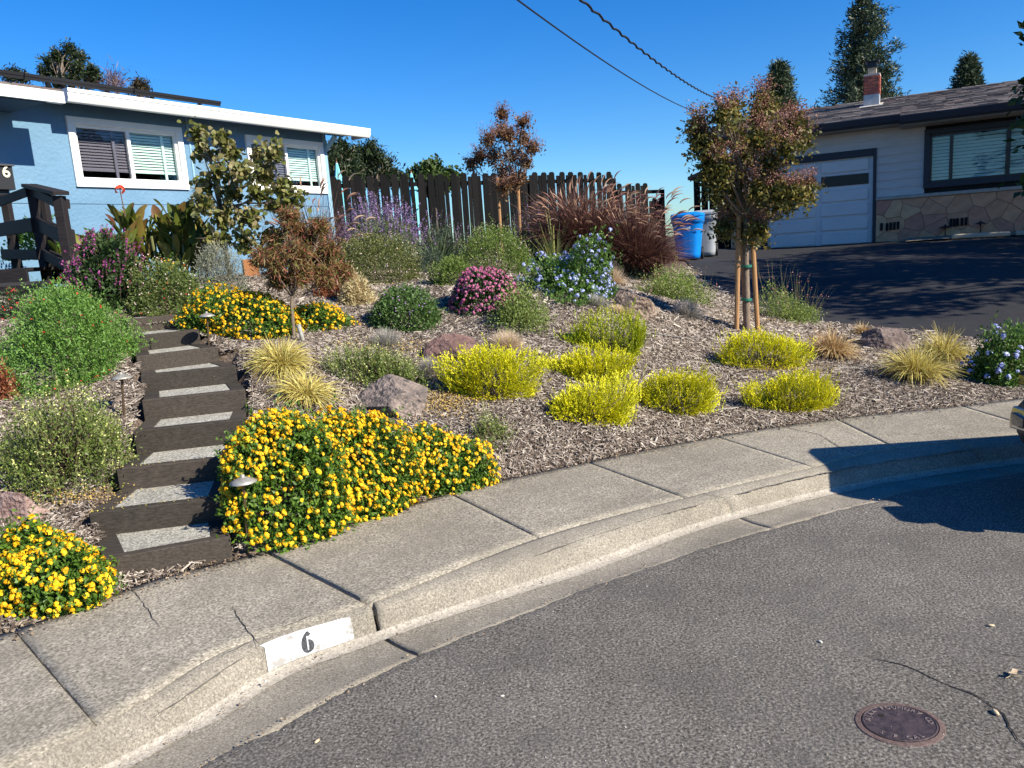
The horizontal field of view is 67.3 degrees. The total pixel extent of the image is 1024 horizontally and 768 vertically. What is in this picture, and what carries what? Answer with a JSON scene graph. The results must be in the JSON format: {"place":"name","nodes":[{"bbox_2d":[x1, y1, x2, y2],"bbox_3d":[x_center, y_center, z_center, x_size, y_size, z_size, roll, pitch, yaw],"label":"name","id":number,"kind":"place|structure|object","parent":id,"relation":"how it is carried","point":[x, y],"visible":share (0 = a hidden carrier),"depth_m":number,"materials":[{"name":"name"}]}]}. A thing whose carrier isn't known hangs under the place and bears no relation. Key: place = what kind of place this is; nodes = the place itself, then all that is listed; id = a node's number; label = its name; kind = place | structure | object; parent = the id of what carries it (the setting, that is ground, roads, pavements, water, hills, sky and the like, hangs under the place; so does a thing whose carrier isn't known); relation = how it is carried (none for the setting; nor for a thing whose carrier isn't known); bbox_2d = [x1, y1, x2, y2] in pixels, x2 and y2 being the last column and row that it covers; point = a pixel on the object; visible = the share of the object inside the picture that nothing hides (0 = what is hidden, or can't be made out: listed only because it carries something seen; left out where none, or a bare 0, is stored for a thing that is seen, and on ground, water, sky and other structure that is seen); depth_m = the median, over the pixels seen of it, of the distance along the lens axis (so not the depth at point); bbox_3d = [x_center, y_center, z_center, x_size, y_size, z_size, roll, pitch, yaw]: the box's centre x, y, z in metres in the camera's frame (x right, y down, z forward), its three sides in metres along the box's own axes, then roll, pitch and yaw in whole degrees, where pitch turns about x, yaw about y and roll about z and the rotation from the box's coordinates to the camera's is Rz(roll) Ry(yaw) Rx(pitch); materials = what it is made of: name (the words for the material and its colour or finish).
{"place":"outdoors","nodes":[
{"label":"outdoors","id":0,"kind":"place"},
{"bbox_2d":[0,398,1023,767],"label":"sidewalk","id":1,"kind":"structure","parent":0,"point":[66,678],"depth_m":4.05,"materials":[{"name":"concrete"}]},
{"bbox_2d":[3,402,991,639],"bbox_3d":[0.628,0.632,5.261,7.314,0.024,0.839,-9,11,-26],"label":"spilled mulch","id":2,"kind":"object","parent":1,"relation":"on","point":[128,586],"visible":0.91,"depth_m":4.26,"materials":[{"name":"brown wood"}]},
{"bbox_2d":[0,235,1023,633],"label":"garden ground","id":3,"kind":"structure","parent":0,"point":[228,355],"depth_m":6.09,"materials":[{"name":"brown wood"}]},
{"bbox_2d":[0,356,21,403],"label":"russet fern","id":4,"kind":"object","parent":3,"relation":"on","point":[5,387],"visible":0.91,"depth_m":5.48,"materials":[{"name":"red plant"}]},
{"bbox_2d":[0,286,39,319],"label":"red flower groundcover","id":5,"kind":"object","parent":3,"relation":"on","point":[16,298],"visible":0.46,"depth_m":7.05,"materials":[{"name":"green plant"}]},
{"bbox_2d":[0,491,49,523],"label":"boulder","id":6,"kind":"object","parent":3,"relation":"on","point":[20,502],"visible":0.55,"depth_m":4.39,"materials":[{"name":"stone"}]},
{"bbox_2d":[0,266,60,299],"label":"entry deck","id":7,"kind":"structure","parent":3,"relation":"on","point":[10,278],"depth_m":8.54,"materials":[{"name":"black wood"}]},
{"bbox_2d":[0,213,59,260],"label":"climbing shrub","id":8,"kind":"object","parent":7,"relation":"on","point":[22,237],"visible":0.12,"depth_m":9.84,"materials":[{"name":"green plant"}]},
{"bbox_2d":[0,184,75,286],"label":"deck railing","id":9,"kind":"object","parent":7,"relation":"on","point":[41,226],"visible":0.88,"depth_m":8.99,"materials":[{"name":"black wood"}]},
{"bbox_2d":[0,507,126,627],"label":"yellow lantana","id":10,"kind":"object","parent":3,"relation":"on","point":[32,551],"visible":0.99,"depth_m":3.75,"materials":[{"name":"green plant"}]},
{"bbox_2d":[0,359,151,506],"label":"pale yellow salvia","id":11,"kind":"object","parent":3,"relation":"on","point":[76,453],"visible":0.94,"depth_m":4.75,"materials":[{"name":"green plant"}]},
{"bbox_2d":[0,268,157,405],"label":"green salvia","id":12,"kind":"object","parent":3,"relation":"on","point":[86,323],"visible":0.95,"depth_m":5.83,"materials":[{"name":"green plant"}]},
{"bbox_2d":[59,221,156,313],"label":"magenta flowered bush","id":13,"kind":"object","parent":3,"relation":"on","point":[99,266],"visible":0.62,"depth_m":7.42,"materials":[{"name":"green plant"}]},
{"bbox_2d":[47,185,212,281],"bbox_3d":[-4.801,-1.842,9.714,2.037,1.293,0.816,-4,10,0],"label":"canna lily","id":14,"kind":"object","parent":3,"relation":"on","point":[185,237],"visible":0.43,"depth_m":9.60,"materials":[{"name":"green plant"}]},
{"bbox_2d":[118,251,215,316],"bbox_3d":[-3.370,-1.006,7.587,0.877,0.656,0.973,-4,10,0],"label":"white flowered salvia","id":15,"kind":"object","parent":3,"relation":"on","point":[177,277],"visible":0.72,"depth_m":7.41,"materials":[{"name":"green plant"}]},
{"bbox_2d":[89,314,248,584],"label":"timber steps","id":16,"kind":"structure","parent":3,"relation":"on","point":[194,400],"depth_m":4.91,"materials":[{"name":"brown wood"}]},
{"bbox_2d":[0,81,370,285],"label":"blue house","id":17,"kind":"structure","parent":3,"relation":"on","point":[89,150],"depth_m":11.99,"materials":[{"name":"paint"}]},
{"bbox_2d":[0,164,15,193],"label":"number box","id":18,"kind":"object","parent":17,"relation":"attached to","point":[7,183],"visible":0.98,"depth_m":10.38,"materials":[{"name":"black metal"}]},
{"bbox_2d":[0,69,220,105],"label":"solar array","id":19,"kind":"object","parent":17,"relation":"on","point":[47,80],"visible":0.91,"depth_m":11.47,"materials":[{"name":"black glass"}]},
{"bbox_2d":[74,124,181,182],"bbox_3d":[-6.013,-3.583,12.075,0.082,0.804,1.713,2,12,31],"label":"window frame","id":20,"kind":"structure","parent":17,"relation":"in","point":[126,132],"depth_m":12.06,"materials":[{"name":"white paint"}]},
{"bbox_2d":[250,141,321,187],"bbox_3d":[-4.338,-4.184,14.771,0.082,0.804,1.732,2,12,31],"label":"window frame","id":21,"kind":"structure","parent":17,"relation":"in","point":[285,147],"depth_m":15.16,"materials":[{"name":"white paint"}]},
{"bbox_2d":[162,275,307,341],"bbox_3d":[-2.567,-0.703,7.096,1.318,0.635,0.998,-4,10,0],"label":"yellow lantana","id":22,"kind":"object","parent":3,"relation":"on","point":[261,307],"visible":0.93,"depth_m":6.90,"materials":[{"name":"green plant"}]},
{"bbox_2d":[229,474,256,554],"bbox_3d":[-1.470,0.748,4.281,0.151,0.511,0.151,-4,10,0],"label":"path light","id":23,"kind":"object","parent":3,"relation":"on","point":[243,480],"visible":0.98,"depth_m":4.24,"materials":[{"name":"silver metal"}]},
{"bbox_2d":[177,116,311,280],"bbox_3d":[-3.242,-2.237,9.387,1.636,2.190,1.255,-4,10,0],"label":"heart leaved tree","id":24,"kind":"object","parent":3,"relation":"on","point":[239,173],"visible":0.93,"depth_m":9.24,"materials":[{"name":"green plant"}]},
{"bbox_2d":[241,334,326,383],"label":"sedge clump","id":25,"kind":"object","parent":3,"relation":"on","point":[284,359],"visible":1,"depth_m":6.08,"materials":[{"name":"yellow plant"}]},
{"bbox_2d":[213,393,360,558],"bbox_3d":[-1.330,0.482,4.576,0.881,0.846,0.936,-4,10,0],"label":"yellow lantana","id":26,"kind":"object","parent":3,"relation":"on","point":[267,446],"visible":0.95,"depth_m":4.41,"materials":[{"name":"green plant"}]},
{"bbox_2d":[242,203,358,338],"bbox_3d":[-1.960,-1.016,7.113,1.010,1.350,0.912,-4,10,0],"label":"red leaved maple","id":27,"kind":"object","parent":3,"relation":"on","point":[282,250],"visible":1,"depth_m":7.08,"materials":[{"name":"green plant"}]},
{"bbox_2d":[265,369,354,413],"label":"sedge clump","id":28,"kind":"object","parent":3,"relation":"on","point":[303,389],"visible":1,"depth_m":5.72,"materials":[{"name":"yellow plant"}]},
{"bbox_2d":[259,169,374,270],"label":"purple fountain grass","id":29,"kind":"object","parent":3,"relation":"on","point":[333,217],"depth_m":10.71,"materials":[{"name":"brown"}]},
{"bbox_2d":[294,298,360,333],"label":"yellow lantana","id":30,"kind":"object","parent":3,"relation":"on","point":[327,313],"visible":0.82,"depth_m":7.37,"materials":[{"name":"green plant"}]},
{"bbox_2d":[335,266,378,305],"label":"variegated shrub","id":31,"kind":"object","parent":3,"relation":"on","point":[354,292],"visible":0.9,"depth_m":8.24,"materials":[{"name":"beige plant"}]},
{"bbox_2d":[292,391,426,525],"bbox_3d":[-1.000,0.475,4.946,0.920,0.888,0.763,-8,11,-20],"label":"yellow lantana","id":32,"kind":"object","parent":3,"relation":"on","point":[367,431],"visible":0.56,"depth_m":4.82,"materials":[{"name":"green plant"}]},
{"bbox_2d":[323,223,428,284],"bbox_3d":[-1.767,-1.672,9.851,1.396,0.800,1.373,0,11,21],"label":"olive salvia","id":33,"kind":"object","parent":3,"relation":"on","point":[364,250],"visible":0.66,"depth_m":9.62,"materials":[{"name":"green plant"}]},
{"bbox_2d":[317,331,440,391],"bbox_3d":[-1.103,-0.136,6.327,1.064,0.640,0.676,-4,10,0],"label":"pale yellow salvia","id":34,"kind":"object","parent":3,"relation":"on","point":[379,368],"visible":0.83,"depth_m":6.27,"materials":[{"name":"green plant"}]},
{"bbox_2d":[333,190,428,270],"bbox_3d":[-2.067,-2.431,12.137,1.629,1.301,1.552,-4,10,0],"label":"mexican sage","id":35,"kind":"object","parent":3,"relation":"on","point":[379,219],"visible":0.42,"depth_m":11.95,"materials":[{"name":"purple plant"}]},
{"bbox_2d":[367,327,405,351],"bbox_3d":[-1.149,-0.416,7.035,0.414,0.254,0.428,-1,11,16],"label":"fescue ball","id":36,"kind":"object","parent":3,"relation":"on","point":[385,338],"visible":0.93,"depth_m":7.01,"materials":[{"name":"plant"}]},
{"bbox_2d":[356,374,427,420],"bbox_3d":[-0.916,0.139,6.004,0.564,0.426,0.423,-10,12,-31],"label":"boulder","id":37,"kind":"object","parent":3,"relation":"on","point":[388,392],"visible":0.81,"depth_m":5.92,"materials":[{"name":"grey stone"}]},
{"bbox_2d":[363,279,447,333],"bbox_3d":[-1.066,-0.772,7.624,0.842,0.517,0.863,-4,10,0],"label":"green mound","id":38,"kind":"object","parent":3,"relation":"on","point":[390,304],"visible":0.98,"depth_m":7.47,"materials":[{"name":"green plant"}]},
{"bbox_2d":[1,284,857,511],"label":"fallen petals","id":39,"kind":"object","parent":3,"relation":"on","point":[445,408],"visible":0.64,"depth_m":6.08,"materials":[{"name":"plant"}]},
{"bbox_2d":[384,419,505,498],"bbox_3d":[-0.539,0.506,5.304,0.758,0.542,0.765,-13,14,-43],"label":"yellow lantana","id":40,"kind":"object","parent":3,"relation":"on","point":[443,449],"visible":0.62,"depth_m":5.22,"materials":[{"name":"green plant"}]},
{"bbox_2d":[412,209,481,265],"bbox_3d":[-1.104,-2.514,13.062,1.223,0.982,1.156,-4,10,0],"label":"mexican sage","id":41,"kind":"object","parent":3,"relation":"on","point":[435,240],"visible":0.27,"depth_m":13.03,"materials":[{"name":"green plant"}]},
{"bbox_2d":[423,253,472,285],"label":"green shrub","id":42,"kind":"object","parent":3,"relation":"on","point":[448,265],"visible":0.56,"depth_m":9.15,"materials":[{"name":"green plant"}]},
{"bbox_2d":[422,333,479,360],"bbox_3d":[-0.543,-0.290,6.849,0.500,0.307,0.413,-7,11,-17],"label":"boulder","id":43,"kind":"object","parent":3,"relation":"on","point":[439,345],"visible":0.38,"depth_m":6.80,"materials":[{"name":"stone"}]},
{"bbox_2d":[444,264,522,316],"bbox_3d":[-0.297,-0.994,8.051,0.849,0.530,0.828,-4,10,0],"label":"pink chrysanthemum","id":44,"kind":"object","parent":3,"relation":"on","point":[468,279],"visible":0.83,"depth_m":7.87,"materials":[{"name":"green plant"}]},
{"bbox_2d":[417,332,557,401],"bbox_3d":[-0.195,-0.141,6.217,1.143,0.559,0.500,-4,10,0],"label":"golden shrub","id":45,"kind":"object","parent":3,"relation":"on","point":[501,363],"visible":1,"depth_m":6.18,"materials":[{"name":"yellow plant"}]},
{"bbox_2d":[464,399,518,453],"bbox_3d":[-0.184,0.314,5.680,0.365,0.406,0.410,5,13,40],"label":"pale yellow salvia","id":46,"kind":"object","parent":3,"relation":"on","point":[491,430],"visible":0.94,"depth_m":5.66,"materials":[{"name":"green plant"}]},
{"bbox_2d":[452,213,536,273],"bbox_3d":[-0.271,-2.063,11.279,1.365,0.966,1.482,-4,10,0],"label":"round salvia","id":47,"kind":"object","parent":3,"relation":"on","point":[494,237],"visible":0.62,"depth_m":11.02,"materials":[{"name":"green plant"}]},
{"bbox_2d":[330,172,665,260],"bbox_3d":[0.051,-3.835,18.426,9.673,2.398,0.216,-10,12,-30],"label":"board fence","id":48,"kind":"object","parent":3,"relation":"on","point":[474,183],"visible":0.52,"depth_m":17.63,"materials":[{"name":"grey wood"}]},
{"bbox_2d":[458,100,545,235],"bbox_3d":[-0.162,-3.855,14.619,1.680,3.074,1.336,-4,10,0],"label":"crepe myrtle","id":49,"kind":"object","parent":3,"relation":"on","point":[504,133],"visible":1,"depth_m":14.47,"materials":[{"name":"brown plant"}]},
{"bbox_2d":[489,326,530,354],"bbox_3d":[-0.044,-0.395,6.989,0.423,0.257,0.458,-8,11,-19],"label":"fescue ball","id":50,"kind":"object","parent":3,"relation":"on","point":[506,340],"visible":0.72,"depth_m":6.97,"materials":[{"name":"beige plant"}]},
{"bbox_2d":[477,273,564,335],"bbox_3d":[0.089,-0.750,7.465,0.896,0.642,0.752,-7,11,-15],"label":"loose salvia","id":51,"kind":"object","parent":3,"relation":"on","point":[522,313],"visible":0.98,"depth_m":7.45,"materials":[{"name":"green plant"}]},
{"bbox_2d":[505,196,563,263],"bbox_3d":[0.434,-2.621,13.197,1.307,1.202,1.516,-4,10,0],"label":"mexican sage","id":52,"kind":"object","parent":3,"relation":"on","point":[529,241],"visible":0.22,"depth_m":12.98,"materials":[{"name":"green plant"}]},
{"bbox_2d":[533,208,578,261],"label":"yellow yucca","id":53,"kind":"object","parent":3,"relation":"on","point":[553,250],"visible":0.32,"depth_m":12.39,"materials":[{"name":"green plant"}]},
{"bbox_2d":[514,224,622,305],"bbox_3d":[0.643,-1.290,8.405,1.267,0.858,1.463,-4,10,0],"label":"blue plumbago","id":54,"kind":"object","parent":3,"relation":"on","point":[570,272],"visible":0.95,"depth_m":8.33,"materials":[{"name":"green plant"}]},
{"bbox_2d":[501,170,664,268],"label":"purple fountain grass","id":55,"kind":"object","parent":3,"relation":"on","point":[575,219],"depth_m":12.55,"materials":[{"name":"brown"}]},
{"bbox_2d":[535,336,639,383],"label":"golden shrub","id":56,"kind":"object","parent":3,"relation":"on","point":[580,362],"visible":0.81,"depth_m":6.59,"materials":[{"name":"yellow plant"}]},
{"bbox_2d":[172,254,1012,356],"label":"bark mulch","id":57,"kind":"object","parent":3,"relation":"on","point":[723,298],"visible":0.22,"depth_m":8.99,"materials":[{"name":"brown wood"}]},
{"bbox_2d":[188,231,251,294],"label":"grey lavender","id":58,"kind":"object","parent":57,"relation":"on","point":[218,261],"visible":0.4,"depth_m":8.41,"materials":[{"name":"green plant"}]},
{"bbox_2d":[544,362,650,432],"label":"golden shrub","id":59,"kind":"object","parent":3,"relation":"on","point":[575,402],"visible":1,"depth_m":6.02,"materials":[{"name":"yellow plant"}]},
{"bbox_2d":[553,297,655,357],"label":"golden shrub","id":60,"kind":"object","parent":3,"relation":"on","point":[581,335],"visible":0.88,"depth_m":7.16,"materials":[{"name":"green plant"}]},
{"bbox_2d":[614,290,654,319],"bbox_3d":[1.327,-0.803,8.332,0.471,0.445,0.396,-4,10,0],"label":"boulder","id":61,"kind":"object","parent":3,"relation":"on","point":[643,305],"visible":0.52,"depth_m":8.21,"materials":[{"name":"beige stone"}]},
{"bbox_2d":[578,185,703,277],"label":"purple fountain grass","id":62,"kind":"object","parent":3,"relation":"on","point":[649,258],"depth_m":12.39,"materials":[{"name":"brown plant"}]},
{"bbox_2d":[617,362,728,417],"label":"golden shrub","id":63,"kind":"object","parent":3,"relation":"on","point":[668,388],"visible":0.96,"depth_m":6.41,"materials":[{"name":"yellow plant"}]},
{"bbox_2d":[630,253,718,305],"bbox_3d":[2.155,-1.389,10.264,1.001,0.788,1.194,-6,10,-13],"label":"pink flowered salvia","id":64,"kind":"object","parent":3,"relation":"on","point":[667,285],"visible":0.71,"depth_m":10.17,"materials":[{"name":"green plant"}]},
{"bbox_2d":[669,296,705,320],"bbox_3d":[1.995,-0.861,8.785,0.548,0.336,0.506,-4,10,0],"label":"fescue ball","id":65,"kind":"object","parent":3,"relation":"on","point":[687,310],"visible":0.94,"depth_m":8.76,"materials":[{"name":"grey plant"}]},
{"bbox_2d":[688,153,738,247],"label":"side gate","id":66,"kind":"structure","parent":3,"relation":"on","point":[697,203],"depth_m":20.39,"materials":[{"name":"brown"}]},
{"bbox_2d":[734,169,741,329],"bbox_3d":[2.464,-1.392,8.372,0.123,1.840,0.050,-7,11,-16],"label":"tree stake","id":67,"kind":"object","parent":3,"relation":"on","point":[737,278],"visible":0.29,"depth_m":8.38,"materials":[{"name":"brown wood"}]},
{"bbox_2d":[675,72,827,330],"bbox_3d":[2.660,-1.852,8.251,1.290,2.808,1.744,4,13,37],"label":"crepe myrtle","id":68,"kind":"object","parent":3,"relation":"on","point":[763,192],"visible":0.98,"depth_m":7.96,"materials":[{"name":"green plant"}]},
{"bbox_2d":[750,238,759,330],"bbox_3d":[2.691,-1.057,8.506,0.099,1.195,0.051,1,11,25],"label":"tree stake","id":69,"kind":"object","parent":3,"relation":"on","point":[755,286],"visible":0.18,"depth_m":8.49,"materials":[{"name":"brown wood"}]},
{"bbox_2d":[704,325,817,371],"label":"golden shrub","id":70,"kind":"object","parent":3,"relation":"on","point":[792,350],"visible":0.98,"depth_m":7.54,"materials":[{"name":"yellow plant"}]},
{"bbox_2d":[731,360,849,412],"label":"golden shrub","id":71,"kind":"object","parent":3,"relation":"on","point":[821,399],"visible":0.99,"depth_m":6.58,"materials":[{"name":"yellow plant"}]},
{"bbox_2d":[757,263,833,324],"bbox_3d":[3.612,-1.203,10.061,0.938,0.935,1.277,6,14,44],"label":"pink flowered salvia","id":72,"kind":"object","parent":3,"relation":"on","point":[791,313],"visible":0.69,"depth_m":10.08,"materials":[{"name":"green plant"}]},
{"bbox_2d":[801,322,869,363],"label":"sedge clump","id":73,"kind":"object","parent":3,"relation":"on","point":[830,344],"visible":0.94,"depth_m":7.98,"materials":[{"name":"brown plant"}]},
{"bbox_2d":[706,80,1023,248],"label":"grey house","id":74,"kind":"structure","parent":3,"relation":"on","point":[904,168],"depth_m":18.04,"materials":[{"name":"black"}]},
{"bbox_2d":[768,156,872,247],"bbox_3d":[7.629,-4.455,19.127,2.456,2.094,0.100,2,12,29],"label":"garage door","id":75,"kind":"structure","parent":74,"relation":"in","point":[843,215],"depth_m":18.94,"materials":[{"name":"white metal"}]},
{"bbox_2d":[859,59,883,107],"bbox_3d":[9.255,-7.461,19.767,0.534,1.616,0.605,2,12,29],"label":"brick chimney","id":76,"kind":"object","parent":74,"relation":"on","point":[872,86],"visible":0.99,"depth_m":19.64,"materials":[{"name":"red brick"}]},
{"bbox_2d":[929,125,1023,182],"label":"window frame","id":77,"kind":"structure","parent":74,"relation":"in","point":[1008,144],"depth_m":17.42,"materials":[{"name":"brown metal"}]},
{"bbox_3d":[6.289,-7.447,23.126,0.070,2.300,0.070,-4,10,0],"label":"service mast","id":78,"kind":"object","parent":74,"relation":"attached to","visible":0},
{"bbox_2d":[579,0,714,98],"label":"power cable","id":79,"kind":"object","parent":78,"relation":"attached to","point":[612,27],"visible":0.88,"depth_m":12.11,"materials":[{"name":"black plastic"}]},
{"bbox_2d":[860,327,917,350],"bbox_3d":[4.207,-0.473,8.588,0.629,0.339,0.478,-4,10,0],"label":"boulder","id":80,"kind":"object","parent":3,"relation":"on","point":[881,338],"visible":0.59,"depth_m":8.47,"materials":[{"name":"stone"}]},
{"bbox_2d":[873,341,967,389],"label":"sedge clump","id":81,"kind":"object","parent":3,"relation":"on","point":[915,366],"visible":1,"depth_m":7.17,"materials":[{"name":"plant"}]},
{"bbox_2d":[912,319,975,364],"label":"sedge clump","id":82,"kind":"object","parent":3,"relation":"on","point":[948,346],"visible":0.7,"depth_m":7.83,"materials":[{"name":"yellow plant"}]},
{"bbox_2d":[954,310,1023,389],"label":"blue plumbago","id":83,"kind":"object","parent":3,"relation":"on","point":[1002,369],"visible":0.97,"depth_m":7.05,"materials":[{"name":"green plant"}]},
{"bbox_2d":[998,21,1023,197],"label":"broad leaved tree","id":84,"kind":"object","parent":3,"relation":"on","point":[1013,101],"visible":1,"depth_m":10.64,"materials":[{"name":"green plant"}]},
{"bbox_2d":[0,0,1023,251],"label":"sky","id":85,"kind":"structure","parent":0,"point":[421,75],"materials":[{"name":"blue"}]},
{"bbox_2d":[201,473,1023,767],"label":"road","id":86,"kind":"structure","parent":0,"point":[406,726],"depth_m":3.08,"materials":[{"name":"grey asphalt"}]},
{"bbox_2d":[855,703,945,746],"bbox_3d":[1.336,1.181,2.650,0.296,0.035,0.249,-4,10,0],"label":"utility cover","id":87,"kind":"object","parent":86,"relation":"on","point":[899,724],"visible":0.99,"depth_m":2.63,"materials":[{"name":"metal"}]},
{"bbox_2d":[1009,371,1023,442],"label":"parked car","id":88,"kind":"object","parent":86,"relation":"on","point":[1017,417],"visible":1,"depth_m":4.65,"materials":[{"name":"blue"}]},
{"bbox_2d":[683,237,1023,344],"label":"driveway","id":89,"kind":"structure","parent":0,"point":[972,286],"depth_m":11.88,"materials":[{"name":"black asphalt"}]},
{"bbox_2d":[670,212,704,259],"bbox_3d":[3.751,-3.147,16.354,0.678,0.997,0.787,0,11,20],"label":"recycling bin","id":90,"kind":"object","parent":89,"relation":"on","point":[695,236],"visible":0.7,"depth_m":16.07,"materials":[{"name":"blue plastic"}]},
{"bbox_2d":[694,210,717,255],"bbox_3d":[4.330,-3.377,17.238,0.626,1.026,0.736,-1,11,17],"label":"rubbish bin","id":91,"kind":"object","parent":89,"relation":"on","point":[711,247],"visible":0.43,"depth_m":16.97,"materials":[{"name":"grey plastic"}]},
{"label":"ground","id":92,"kind":"structure","parent":0,"visible":0},
{"bbox_2d":[34,37,108,90],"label":"pine tree","id":93,"kind":"object","parent":92,"relation":"on","point":[58,63],"visible":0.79,"depth_m":55.73,"materials":[{"name":"green plant"}]},
{"bbox_2d":[326,136,370,191],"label":"round tree","id":94,"kind":"object","parent":92,"relation":"on","point":[343,153],"visible":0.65,"depth_m":43.01,"materials":[{"name":"green plant"}]},
{"bbox_2d":[350,137,414,195],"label":"round tree","id":95,"kind":"object","parent":92,"relation":"on","point":[377,163],"visible":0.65,"depth_m":45.48,"materials":[{"name":"green plant"}]},
{"bbox_2d":[403,153,462,228],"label":"round tree","id":96,"kind":"object","parent":92,"relation":"on","point":[433,167],"visible":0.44,"depth_m":48.26,"materials":[{"name":"green plant"}]},
{"bbox_2d":[9,436,1023,767],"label":"kerb and gutter","id":97,"kind":"structure","parent":92,"relation":"on","point":[197,690],"depth_m":3.79,"materials":[{"name":"concrete"}]},
{"bbox_2d":[260,616,353,671],"bbox_3d":[-0.903,1.141,3.403,0.410,0.101,0.068,-11,13,-35],"label":"number patch","id":98,"kind":"object","parent":97,"relation":"on","point":[283,650],"visible":1,"depth_m":3.40,"materials":[{"name":"white paint"}]},
{"bbox_2d":[99,457,1023,767],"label":"gutter silt","id":99,"kind":"object","parent":97,"relation":"on","point":[231,701],"visible":1,"depth_m":3.78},
{"bbox_2d":[762,56,803,112],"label":"conifer tree","id":100,"kind":"object","parent":92,"relation":"on","point":[781,75],"visible":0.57,"depth_m":56.61,"materials":[{"name":"green plant"}]},
{"bbox_2d":[810,0,910,107],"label":"sequoia tree","id":101,"kind":"object","parent":92,"relation":"on","point":[859,46],"visible":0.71,"depth_m":56.09,"materials":[{"name":"green plant"}]},
{"bbox_2d":[945,50,988,88],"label":"conifer tree","id":102,"kind":"object","parent":92,"relation":"on","point":[968,70],"visible":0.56,"depth_m":61.45,"materials":[{"name":"green plant"}]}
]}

